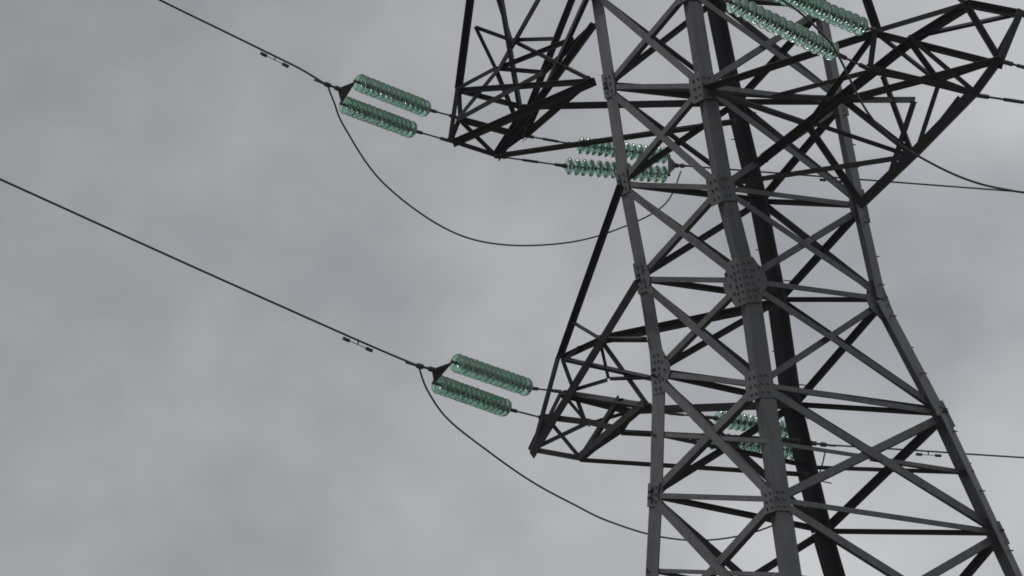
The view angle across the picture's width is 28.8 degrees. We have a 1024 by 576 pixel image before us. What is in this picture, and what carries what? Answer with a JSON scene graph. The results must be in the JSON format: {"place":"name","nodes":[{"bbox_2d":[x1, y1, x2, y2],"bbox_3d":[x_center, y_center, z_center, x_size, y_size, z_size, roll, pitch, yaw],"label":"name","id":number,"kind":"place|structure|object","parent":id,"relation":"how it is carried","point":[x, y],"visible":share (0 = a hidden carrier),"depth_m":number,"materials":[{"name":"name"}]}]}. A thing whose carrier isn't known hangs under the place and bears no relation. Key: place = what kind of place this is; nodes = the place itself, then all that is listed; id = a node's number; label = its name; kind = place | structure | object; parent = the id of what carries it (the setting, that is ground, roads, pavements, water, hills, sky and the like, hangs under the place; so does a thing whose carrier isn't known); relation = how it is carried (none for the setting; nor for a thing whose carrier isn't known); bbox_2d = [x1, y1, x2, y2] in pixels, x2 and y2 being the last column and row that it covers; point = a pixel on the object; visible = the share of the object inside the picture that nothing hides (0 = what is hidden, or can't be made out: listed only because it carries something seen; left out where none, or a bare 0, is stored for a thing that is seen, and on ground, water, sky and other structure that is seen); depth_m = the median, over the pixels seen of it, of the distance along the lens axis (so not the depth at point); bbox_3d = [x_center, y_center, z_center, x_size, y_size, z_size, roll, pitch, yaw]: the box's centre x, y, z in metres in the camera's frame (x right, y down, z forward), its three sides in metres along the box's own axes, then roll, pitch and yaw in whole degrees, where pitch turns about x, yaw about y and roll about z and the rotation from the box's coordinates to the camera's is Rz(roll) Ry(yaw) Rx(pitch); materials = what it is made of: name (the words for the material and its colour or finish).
{"place":"outdoors","nodes":[
{"label":"outdoors","id":0,"kind":"place"},
{"bbox_2d":[0,0,1023,575],"label":"sky","id":1,"kind":"structure","parent":0,"point":[160,415],"materials":[{"name":"grey"}]},
{"label":"ground","id":2,"kind":"structure","parent":0,"visible":0},
{"bbox_2d":[603,0,1003,575],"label":"tower body","id":3,"kind":"structure","parent":2,"relation":"on","point":[830,561],"depth_m":29.60,"materials":[{"name":"metal"}]},
{"bbox_2d":[447,0,737,160],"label":"arm","id":4,"kind":"object","parent":3,"relation":"attached to","point":[524,124],"visible":0.98,"depth_m":32.80},
{"bbox_2d":[339,0,867,459],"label":"glass insulator","id":5,"kind":"object","parent":3,"relation":"attached to","point":[467,394],"visible":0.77,"depth_m":31.82,"materials":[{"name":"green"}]},
{"bbox_2d":[260,0,1023,456],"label":"line fittings","id":6,"kind":"object","parent":5,"relation":"attached to","point":[440,370],"visible":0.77,"depth_m":32.20,"materials":[{"name":"metal"}]},
{"bbox_2d":[0,0,1023,540],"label":"conductors","id":7,"kind":"object","parent":6,"relation":"attached to","point":[538,244],"visible":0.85,"depth_m":30.95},
{"bbox_2d":[528,184,808,476],"bbox_3d":[2.157,1.458,31.034,2.414,4.550,4.847,0,-22,-21],"label":"arm","id":8,"kind":"object","parent":3,"relation":"attached to","point":[597,440],"visible":0.96,"depth_m":30.54},
{"bbox_2d":[604,75,1013,550],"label":"bolts","id":9,"kind":"object","parent":3,"relation":"attached to","point":[733,293],"visible":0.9,"depth_m":28.61,"materials":[{"name":"metal"}]},
{"bbox_2d":[592,0,1022,575],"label":"tower body front","id":10,"kind":"structure","parent":2,"relation":"on","point":[769,440],"depth_m":28.43,"materials":[{"name":"metal"}]},
{"bbox_2d":[601,0,1009,547],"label":"gusset plates","id":11,"kind":"object","parent":10,"relation":"attached to","point":[746,293],"visible":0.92,"depth_m":28.58,"materials":[{"name":"metal"}]},
{"bbox_2d":[703,0,1023,208],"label":"arm","id":12,"kind":"object","parent":10,"relation":"attached to","point":[846,96],"visible":0.93,"depth_m":27.09},
{"bbox_2d":[772,70,916,102],"bbox_3d":[4.564,-2.664,27.687,2.182,1.050,0.289,-25,-26,39],"label":"lit arm","id":13,"kind":"object","parent":12,"relation":"attached to","point":[866,100],"visible":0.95,"depth_m":27.49,"materials":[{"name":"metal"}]}
]}

